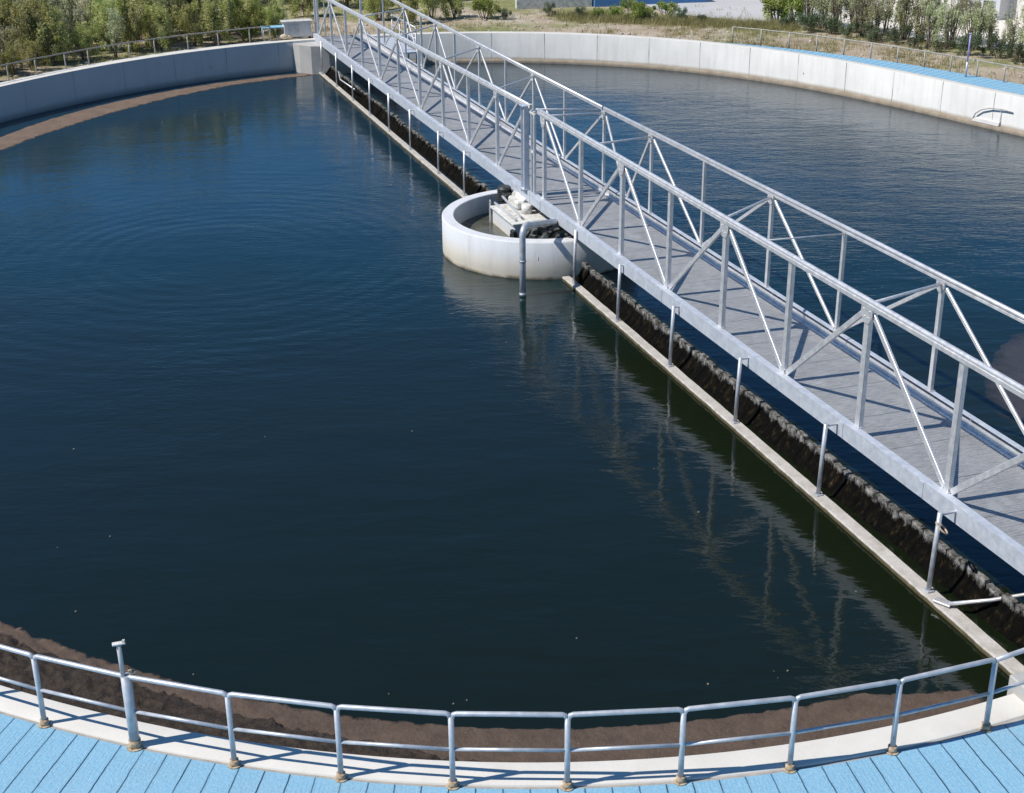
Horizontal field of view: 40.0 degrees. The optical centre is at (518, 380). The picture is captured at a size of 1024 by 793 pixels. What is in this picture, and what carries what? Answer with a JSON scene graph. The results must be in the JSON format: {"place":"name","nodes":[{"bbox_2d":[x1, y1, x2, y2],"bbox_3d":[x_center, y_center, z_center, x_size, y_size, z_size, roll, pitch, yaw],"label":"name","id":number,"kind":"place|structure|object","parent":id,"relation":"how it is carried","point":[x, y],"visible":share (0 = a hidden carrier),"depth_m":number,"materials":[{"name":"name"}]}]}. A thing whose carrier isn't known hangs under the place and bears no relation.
{"place":"outdoors","nodes":[
{"label":"outdoors","id":0,"kind":"place"},
{"bbox_2d":[0,37,312,83],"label":"wall coping","id":1,"kind":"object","parent":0,"point":[133,57],"depth_m":63.12,"materials":[{"name":"concrete"}]},
{"bbox_2d":[260,25,288,40],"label":"pipe","id":2,"kind":"object","parent":1,"relation":"on","point":[275,26],"visible":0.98,"depth_m":67.32,"materials":[{"name":"metal"}]},
{"bbox_2d":[280,18,312,39],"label":"control cabinet","id":3,"kind":"object","parent":1,"relation":"on","point":[297,27],"visible":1,"depth_m":67.49,"materials":[{"name":"metal"}]},
{"bbox_2d":[0,63,1023,729],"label":"water","id":4,"kind":"structure","parent":0,"point":[252,335],"depth_m":30.89,"materials":[{"name":"blue liquid"}]},
{"bbox_2d":[0,73,313,149],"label":"floating scum","id":5,"kind":"object","parent":4,"relation":"on","point":[29,133],"visible":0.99,"depth_m":59.65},
{"bbox_2d":[0,634,482,761],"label":"floating scum","id":6,"kind":"object","parent":4,"relation":"on","point":[78,682],"visible":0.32,"depth_m":21.06,"materials":[{"name":"brown liquid"}]},
{"bbox_2d":[0,621,982,762],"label":"floating scum","id":7,"kind":"object","parent":4,"relation":"on","point":[859,706],"visible":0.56,"depth_m":20.68,"materials":[{"name":"brown liquid"}]},
{"bbox_2d":[442,189,616,279],"bbox_3d":[0.656,-3.920,41.949,5.822,2.288,5.822,-1,23,-1],"label":"feed well","id":8,"kind":"object","parent":4,"relation":"in","point":[464,247],"visible":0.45,"depth_m":39.39,"materials":[{"name":"concrete"}]},
{"bbox_2d":[461,212,554,238],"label":"well water","id":9,"kind":"structure","parent":8,"relation":"in","point":[481,223],"depth_m":42.35,"materials":[{"name":"grey liquid"}]},
{"bbox_2d":[489,190,566,237],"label":"pivot pier","id":10,"kind":"structure","parent":9,"relation":"in","point":[516,211],"depth_m":41.59,"materials":[{"name":"concrete"}]},
{"bbox_2d":[510,221,573,238],"bbox_3d":[0.708,-3.885,40.064,1.433,1.063,2.102,-8,24,-18],"label":"hose bundle","id":11,"kind":"object","parent":8,"relation":"in","point":[540,232],"visible":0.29,"depth_m":39.97,"materials":[{"name":"rubber"}]},
{"bbox_2d":[995,339,1023,417],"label":"floating scum","id":12,"kind":"object","parent":4,"relation":"on","point":[1015,355],"visible":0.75,"depth_m":33.14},
{"bbox_2d":[0,0,1023,84],"bbox_3d":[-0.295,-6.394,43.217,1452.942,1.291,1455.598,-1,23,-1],"label":"ground","id":13,"kind":"structure","parent":0,"point":[527,25],"depth_m":69.69,"materials":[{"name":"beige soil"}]},
{"bbox_2d":[0,11,11,55],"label":"bush","id":14,"kind":"object","parent":13,"relation":"on","point":[2,21],"visible":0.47,"depth_m":63.37,"materials":[{"name":"green plant"}]},
{"bbox_2d":[0,39,20,75],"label":"bush","id":15,"kind":"object","parent":13,"relation":"on","point":[8,57],"visible":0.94,"depth_m":60.41,"materials":[{"name":"green plant"}]},
{"bbox_2d":[0,21,20,51],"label":"bush","id":16,"kind":"object","parent":13,"relation":"on","point":[4,37],"visible":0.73,"depth_m":62.23,"materials":[{"name":"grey plant"}]},
{"bbox_2d":[0,0,29,55],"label":"bush","id":17,"kind":"object","parent":13,"relation":"on","point":[9,16],"visible":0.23,"depth_m":63.62,"materials":[{"name":"green plant"}]},
{"bbox_2d":[0,0,61,62],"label":"bush","id":18,"kind":"object","parent":13,"relation":"on","point":[24,17],"visible":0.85,"depth_m":62.22,"materials":[{"name":"green plant"}]},
{"bbox_2d":[17,37,45,70],"bbox_3d":[-21.395,-14.293,61.627,1.328,1.591,1.074,16,28,33],"label":"bush","id":19,"kind":"object","parent":13,"relation":"on","point":[30,48],"visible":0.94,"depth_m":61.36,"materials":[{"name":"green plant"}]},
{"bbox_2d":[24,4,73,65],"bbox_3d":[-21.000,-15.376,62.621,1.672,2.913,2.204,18,29,36],"label":"bush","id":20,"kind":"object","parent":13,"relation":"on","point":[59,35],"visible":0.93,"depth_m":62.63,"materials":[{"name":"green plant"}]},
{"bbox_2d":[37,0,71,55],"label":"bush","id":21,"kind":"object","parent":13,"relation":"on","point":[64,19],"visible":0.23,"depth_m":64.31,"materials":[{"name":"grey plant"}]},
{"bbox_2d":[54,0,92,44],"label":"bush","id":22,"kind":"object","parent":13,"relation":"on","point":[69,5],"visible":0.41,"depth_m":66.36,"materials":[{"name":"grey plant"}]},
{"bbox_2d":[68,19,99,59],"bbox_3d":[-19.738,-15.436,63.797,1.360,2.022,1.444,-10,25,-21],"label":"bush","id":23,"kind":"object","parent":13,"relation":"on","point":[85,40],"visible":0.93,"depth_m":63.48,"materials":[{"name":"green plant"}]},
{"bbox_2d":[65,0,103,52],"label":"bush","id":24,"kind":"object","parent":13,"relation":"on","point":[75,14],"visible":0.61,"depth_m":65.37,"materials":[{"name":"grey plant"}]},
{"bbox_2d":[87,0,128,50],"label":"bush","id":25,"kind":"object","parent":13,"relation":"on","point":[99,7],"visible":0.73,"depth_m":65.41,"materials":[{"name":"green plant"}]},
{"bbox_2d":[102,6,126,58],"bbox_3d":[-18.397,-15.794,64.052,1.293,2.517,0.996,19,30,37],"label":"bush","id":26,"kind":"object","parent":13,"relation":"on","point":[114,32],"visible":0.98,"depth_m":63.85,"materials":[{"name":"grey plant"}]},
{"bbox_2d":[113,0,148,54],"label":"bush","id":27,"kind":"object","parent":13,"relation":"on","point":[132,26],"visible":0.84,"depth_m":65.18,"materials":[{"name":"green plant"}]},
{"bbox_2d":[0,26,270,80],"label":"guard rail","id":28,"kind":"object","parent":13,"relation":"on","point":[248,28],"visible":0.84,"depth_m":63.30,"materials":[{"name":"metal"}]},
{"bbox_2d":[113,0,157,39],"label":"bush","id":29,"kind":"object","parent":13,"relation":"on","point":[124,2],"visible":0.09,"depth_m":68.49,"materials":[{"name":"green plant"}]},
{"bbox_2d":[130,0,180,46],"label":"bush","id":30,"kind":"object","parent":13,"relation":"on","point":[174,10],"visible":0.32,"depth_m":66.90,"materials":[{"name":"green plant"}]},
{"bbox_2d":[140,0,172,50],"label":"bush","id":31,"kind":"object","parent":13,"relation":"on","point":[161,25],"visible":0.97,"depth_m":65.62,"materials":[{"name":"green plant"}]},
{"bbox_2d":[144,0,179,37],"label":"bush","id":32,"kind":"object","parent":13,"relation":"on","point":[162,3],"visible":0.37,"depth_m":67.72,"materials":[{"name":"green plant"}]},
{"bbox_2d":[175,1,206,45],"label":"bush","id":33,"kind":"object","parent":13,"relation":"on","point":[186,23],"visible":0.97,"depth_m":66.77,"materials":[{"name":"green plant"}]},
{"bbox_2d":[166,0,216,39],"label":"bush","id":34,"kind":"object","parent":13,"relation":"on","point":[179,2],"visible":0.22,"depth_m":67.93,"materials":[{"name":"green plant"}]},
{"bbox_2d":[191,0,233,44],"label":"bush","id":35,"kind":"object","parent":13,"relation":"on","point":[216,18],"visible":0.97,"depth_m":66.86,"materials":[{"name":"green plant"}]},
{"bbox_2d":[225,5,266,42],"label":"bush","id":36,"kind":"object","parent":13,"relation":"on","point":[242,21],"visible":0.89,"depth_m":67.84,"materials":[{"name":"green plant"}]},
{"bbox_2d":[227,0,264,33],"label":"bush","id":37,"kind":"object","parent":13,"relation":"on","point":[248,6],"visible":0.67,"depth_m":69.59,"materials":[{"name":"green plant"}]},
{"bbox_2d":[259,0,287,37],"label":"bush","id":38,"kind":"object","parent":13,"relation":"on","point":[273,15],"visible":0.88,"depth_m":68.77,"materials":[{"name":"green plant"}]},
{"bbox_2d":[288,0,320,17],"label":"bush","id":39,"kind":"object","parent":13,"relation":"on","point":[295,8],"visible":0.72,"depth_m":74.94,"materials":[{"name":"green plant"}]},
{"bbox_2d":[361,0,394,20],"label":"bush","id":40,"kind":"object","parent":13,"relation":"on","point":[369,4],"visible":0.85,"depth_m":73.71,"materials":[{"name":"green plant"}]},
{"bbox_2d":[393,0,418,23],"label":"bush","id":41,"kind":"object","parent":13,"relation":"on","point":[412,4],"visible":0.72,"depth_m":72.44,"materials":[{"name":"green plant"}]},
{"bbox_2d":[417,0,446,18],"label":"bush","id":42,"kind":"object","parent":13,"relation":"on","point":[432,5],"visible":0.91,"depth_m":73.61,"materials":[{"name":"green plant"}]},
{"bbox_2d":[440,0,463,19],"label":"bush","id":43,"kind":"object","parent":13,"relation":"on","point":[455,5],"visible":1,"depth_m":74.08,"materials":[{"name":"green plant"}]},
{"bbox_2d":[472,0,500,19],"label":"bush","id":44,"kind":"object","parent":13,"relation":"on","point":[477,5],"visible":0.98,"depth_m":73.65,"materials":[{"name":"green plant"}]},
{"bbox_2d":[494,7,513,19],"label":"bush","id":45,"kind":"object","parent":13,"relation":"on","point":[504,12],"visible":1,"depth_m":73.68,"materials":[{"name":"green plant"}]},
{"bbox_2d":[0,42,1023,792],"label":"blue deck","id":46,"kind":"structure","parent":13,"relation":"on","point":[34,758],"depth_m":17.60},
{"bbox_2d":[112,639,143,751],"bbox_3d":[-4.946,3.974,17.812,0.219,1.622,0.218,14,27,30],"label":"gate post","id":47,"kind":"object","parent":46,"relation":"on","point":[134,744],"visible":1,"depth_m":17.81,"materials":[{"name":"metal"}]},
{"bbox_2d":[0,711,1023,788],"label":"joint strip","id":48,"kind":"object","parent":46,"relation":"on","point":[576,787],"visible":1,"depth_m":17.67,"materials":[{"name":"white concrete"}]},
{"bbox_2d":[0,31,1023,786],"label":"clarifier tank","id":49,"kind":"object","parent":13,"relation":"on","point":[842,77],"visible":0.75,"depth_m":57.60,"materials":[{"name":"concrete"}]},
{"bbox_2d":[292,42,355,74],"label":"bridge pilaster","id":50,"kind":"object","parent":49,"relation":"attached to","point":[307,57],"visible":0.35,"depth_m":66.78,"materials":[{"name":"concrete"}]},
{"bbox_2d":[380,14,416,63],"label":"landing railing","id":51,"kind":"object","parent":50,"relation":"on","point":[391,41],"visible":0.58,"depth_m":65.99,"materials":[{"name":"metal"}]},
{"bbox_2d":[0,644,1023,791],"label":"guard rail","id":52,"kind":"object","parent":49,"relation":"on","point":[567,785],"visible":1,"depth_m":17.34,"materials":[{"name":"metal"}]},
{"bbox_2d":[312,0,1023,607],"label":"truss footbridge","id":53,"kind":"object","parent":49,"relation":"on","point":[958,464],"visible":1,"depth_m":31.40,"materials":[{"name":"metal"}]},
{"bbox_2d":[319,72,467,197],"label":"launder beam","id":54,"kind":"structure","parent":53,"relation":"hanging from","point":[452,186],"depth_m":53.97,"materials":[{"name":"concrete"}]},
{"bbox_2d":[325,65,490,194],"bbox_3d":[-4.851,-10.084,56.048,0.442,0.796,26.700,-8,24,-18],"label":"weir plate","id":55,"kind":"object","parent":54,"relation":"attached to","point":[450,168],"visible":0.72,"depth_m":53.86,"materials":[{"name":"black metal"}]},
{"bbox_2d":[497,185,511,203],"bbox_3d":[-0.393,-5.705,42.994,0.440,0.460,0.687,-8,24,-18],"label":"drive motor","id":56,"kind":"object","parent":53,"relation":"attached to","point":[504,191],"visible":0.85,"depth_m":42.89,"materials":[{"name":"metal"}]},
{"bbox_2d":[519,219,557,296],"bbox_3d":[0.667,-3.690,38.915,0.200,2.153,3.171,9,25,20],"label":"elbow pipe","id":57,"kind":"object","parent":53,"relation":"attached to","point":[522,243],"visible":0.93,"depth_m":37.65,"materials":[{"name":"metal"}]},
{"bbox_2d":[562,276,1023,675],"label":"launder beam","id":58,"kind":"structure","parent":53,"relation":"hanging from","point":[981,640],"depth_m":26.78,"materials":[{"name":"concrete"}]},
{"bbox_2d":[575,262,1023,648],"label":"weir plate","id":59,"kind":"object","parent":58,"relation":"attached to","point":[959,577],"visible":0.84,"depth_m":27.61,"materials":[{"name":"black metal"}]},
{"bbox_2d":[972,107,1012,125],"bbox_3d":[18.704,-10.479,55.483,0.132,0.716,1.843,-15,27,-30],"label":"wall outlet","id":60,"kind":"object","parent":49,"relation":"attached to","point":[985,121],"depth_m":55.65,"materials":[{"name":"metal"}]},
{"bbox_2d":[1007,672,1023,701],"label":"bridge pedestal","id":61,"kind":"object","parent":49,"relation":"on","point":[1018,691],"visible":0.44,"depth_m":18.98,"materials":[{"name":"concrete"}]},
{"bbox_2d":[14,3,1023,77],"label":"stones","id":62,"kind":"object","parent":13,"relation":"on","point":[628,33],"visible":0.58,"depth_m":69.48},
{"bbox_2d":[539,1,555,14],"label":"bush","id":63,"kind":"object","parent":13,"relation":"on","point":[548,8],"visible":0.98,"depth_m":74.49,"materials":[{"name":"green plant"}]},
{"bbox_2d":[589,5,603,15],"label":"bush","id":64,"kind":"object","parent":13,"relation":"on","point":[599,10],"visible":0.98,"depth_m":73.54,"materials":[{"name":"green plant"}]},
{"bbox_2d":[515,0,706,9],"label":"blue basin","id":65,"kind":"object","parent":13,"relation":"on","point":[528,4],"visible":0.43,"depth_m":76.85,"materials":[{"name":"blue paint"}]},
{"bbox_2d":[605,4,619,15],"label":"bush","id":66,"kind":"object","parent":13,"relation":"on","point":[614,10],"visible":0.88,"depth_m":73.62,"materials":[{"name":"green plant"}]},
{"bbox_2d":[618,0,645,19],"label":"bush","id":67,"kind":"object","parent":13,"relation":"on","point":[634,6],"visible":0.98,"depth_m":72.75,"materials":[{"name":"green plant"}]},
{"bbox_2d":[639,6,657,19],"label":"bush","id":68,"kind":"object","parent":13,"relation":"on","point":[645,11],"visible":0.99,"depth_m":72.61,"materials":[{"name":"green plant"}]},
{"bbox_2d":[652,0,680,16],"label":"bush","id":69,"kind":"object","parent":13,"relation":"on","point":[665,6],"visible":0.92,"depth_m":73.85,"materials":[{"name":"green plant"}]},
{"bbox_2d":[671,6,688,18],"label":"bush","id":70,"kind":"object","parent":13,"relation":"on","point":[684,11],"visible":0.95,"depth_m":72.78,"materials":[{"name":"green plant"}]},
{"bbox_2d":[760,0,790,19],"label":"bush","id":71,"kind":"object","parent":13,"relation":"on","point":[771,6],"visible":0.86,"depth_m":71.98,"materials":[{"name":"green plant"}]},
{"bbox_2d":[779,14,796,25],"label":"bush","id":72,"kind":"object","parent":13,"relation":"on","point":[782,20],"visible":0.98,"depth_m":70.69,"materials":[{"name":"green plant"}]},
{"bbox_2d":[777,0,804,21],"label":"bush","id":73,"kind":"object","parent":13,"relation":"on","point":[797,5],"visible":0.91,"depth_m":71.29,"materials":[{"name":"green plant"}]},
{"bbox_2d":[797,11,819,30],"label":"bush","id":74,"kind":"object","parent":13,"relation":"on","point":[805,21],"visible":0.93,"depth_m":69.32,"materials":[{"name":"green plant"}]},
{"bbox_2d":[801,0,821,20],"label":"bush","id":75,"kind":"object","parent":13,"relation":"on","point":[808,7],"visible":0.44,"depth_m":70.94,"materials":[{"name":"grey plant"}]},
{"bbox_2d":[808,0,834,28],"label":"bush","id":76,"kind":"object","parent":13,"relation":"on","point":[814,5],"visible":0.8,"depth_m":70.11,"materials":[{"name":"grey plant"}]},
{"bbox_2d":[808,11,842,33],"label":"bush","id":77,"kind":"object","parent":13,"relation":"on","point":[832,26],"visible":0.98,"depth_m":68.87,"materials":[{"name":"green plant"}]},
{"bbox_2d":[818,0,851,31],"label":"bush","id":78,"kind":"object","parent":13,"relation":"on","point":[838,7],"visible":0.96,"depth_m":69.35,"materials":[{"name":"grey plant"}]},
{"bbox_2d":[838,19,863,38],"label":"bush","id":79,"kind":"object","parent":13,"relation":"on","point":[847,31],"visible":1,"depth_m":67.89,"materials":[{"name":"green plant"}]},
{"bbox_2d":[842,0,867,32],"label":"bush","id":80,"kind":"object","parent":13,"relation":"on","point":[853,3],"visible":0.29,"depth_m":69.06,"materials":[{"name":"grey plant"}]},
{"bbox_2d":[847,0,877,36],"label":"bush","id":81,"kind":"object","parent":13,"relation":"on","point":[863,10],"visible":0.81,"depth_m":67.81,"materials":[{"name":"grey plant"}]},
{"bbox_2d":[860,21,882,41],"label":"bush","id":82,"kind":"object","parent":13,"relation":"on","point":[871,33],"visible":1,"depth_m":66.81,"materials":[{"name":"green plant"}]},
{"bbox_2d":[731,26,1023,81],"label":"guard rail","id":83,"kind":"object","parent":13,"relation":"on","point":[898,47],"visible":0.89,"depth_m":61.33,"materials":[{"name":"metal"}]},
{"bbox_2d":[865,0,895,40],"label":"bush","id":84,"kind":"object","parent":13,"relation":"on","point":[876,16],"visible":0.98,"depth_m":66.79,"materials":[{"name":"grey plant"}]},
{"bbox_2d":[873,0,898,32],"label":"bush","id":85,"kind":"object","parent":13,"relation":"on","point":[888,18],"visible":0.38,"depth_m":68.39,"materials":[{"name":"green plant"}]},
{"bbox_2d":[884,23,914,44],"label":"bush","id":86,"kind":"object","parent":13,"relation":"on","point":[895,34],"visible":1,"depth_m":66.27,"materials":[{"name":"green plant"}]},
{"bbox_2d":[892,0,922,39],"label":"bush","id":87,"kind":"object","parent":13,"relation":"on","point":[904,11],"visible":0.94,"depth_m":66.84,"materials":[{"name":"green plant"}]},
{"bbox_2d":[906,33,927,49],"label":"bush","id":88,"kind":"object","parent":13,"relation":"on","point":[915,41],"visible":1,"depth_m":65.19,"materials":[{"name":"green plant"}]},
{"bbox_2d":[817,4,1023,49],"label":"concrete apron","id":89,"kind":"object","parent":13,"relation":"on","point":[1000,24],"visible":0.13,"depth_m":70.02,"materials":[{"name":"grey concrete"}]},
{"bbox_2d":[907,0,938,42],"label":"bush","id":90,"kind":"object","parent":13,"relation":"on","point":[920,28],"visible":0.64,"depth_m":66.36,"materials":[{"name":"green plant"}]},
{"bbox_2d":[919,0,944,46],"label":"bush","id":91,"kind":"object","parent":13,"relation":"on","point":[932,26],"visible":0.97,"depth_m":65.18,"materials":[{"name":"green plant"}]},
{"bbox_2d":[928,0,948,39],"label":"bush","id":92,"kind":"object","parent":13,"relation":"on","point":[939,4],"visible":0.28,"depth_m":66.23,"materials":[{"name":"green plant"}]},
{"bbox_2d":[930,37,957,52],"bbox_3d":[19.424,-15.280,64.260,1.250,0.805,0.792,16,28,34],"label":"bush","id":93,"kind":"object","parent":13,"relation":"on","point":[940,44],"visible":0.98,"depth_m":64.30,"materials":[{"name":"green plant"}]},
{"bbox_2d":[932,0,967,49],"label":"bush","id":94,"kind":"object","parent":13,"relation":"on","point":[951,21],"visible":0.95,"depth_m":64.52,"materials":[{"name":"green plant"}]},
{"bbox_2d":[880,0,1023,19],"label":"white building","id":95,"kind":"structure","parent":13,"relation":"on","point":[1001,6],"depth_m":71.93,"materials":[{"name":"paint"}]},
{"bbox_2d":[941,0,969,40],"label":"bush","id":96,"kind":"object","parent":13,"relation":"on","point":[959,24],"visible":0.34,"depth_m":65.72,"materials":[{"name":"green plant"}]},
{"bbox_2d":[954,31,984,55],"bbox_3d":[20.281,-15.068,63.212,1.290,1.389,1.785,0,23,2],"label":"bush","id":97,"kind":"object","parent":13,"relation":"on","point":[977,40],"visible":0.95,"depth_m":63.31,"materials":[{"name":"green plant"}]},
{"bbox_2d":[955,0,988,44],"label":"bush","id":98,"kind":"object","parent":13,"relation":"on","point":[976,4],"visible":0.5,"depth_m":64.93,"materials":[{"name":"green plant"}]},
{"bbox_2d":[961,0,998,49],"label":"bush","id":99,"kind":"object","parent":13,"relation":"on","point":[977,28],"visible":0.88,"depth_m":64.11,"materials":[{"name":"green plant"}]},
{"bbox_2d":[977,0,1000,48],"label":"bush","id":100,"kind":"object","parent":13,"relation":"on","point":[991,17],"visible":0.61,"depth_m":64.54,"materials":[{"name":"green plant"}]},
{"bbox_2d":[981,30,1016,57],"bbox_3d":[21.369,-14.878,62.744,1.564,1.370,1.399,12,26,27],"label":"bush","id":101,"kind":"object","parent":13,"relation":"on","point":[993,38],"visible":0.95,"depth_m":62.70,"materials":[{"name":"green plant"}]},
{"bbox_2d":[1001,4,1020,55],"bbox_3d":[21.929,-15.675,63.004,1.273,2.570,0.967,-13,26,-27],"label":"bush","id":102,"kind":"object","parent":13,"relation":"on","point":[1011,33],"visible":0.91,"depth_m":62.88,"materials":[{"name":"green plant"}]},
{"bbox_2d":[1005,40,1023,64],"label":"bush","id":103,"kind":"object","parent":13,"relation":"on","point":[1019,51],"visible":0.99,"depth_m":61.79,"materials":[{"name":"green plant"}]},
{"bbox_2d":[1014,6,1023,43],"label":"bush","id":104,"kind":"object","parent":13,"relation":"on","point":[1021,35],"visible":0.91,"depth_m":62.57,"materials":[{"name":"green plant"}]},
{"bbox_2d":[645,0,884,27],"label":"road","id":105,"kind":"structure","parent":0,"point":[754,8],"depth_m":75.97,"materials":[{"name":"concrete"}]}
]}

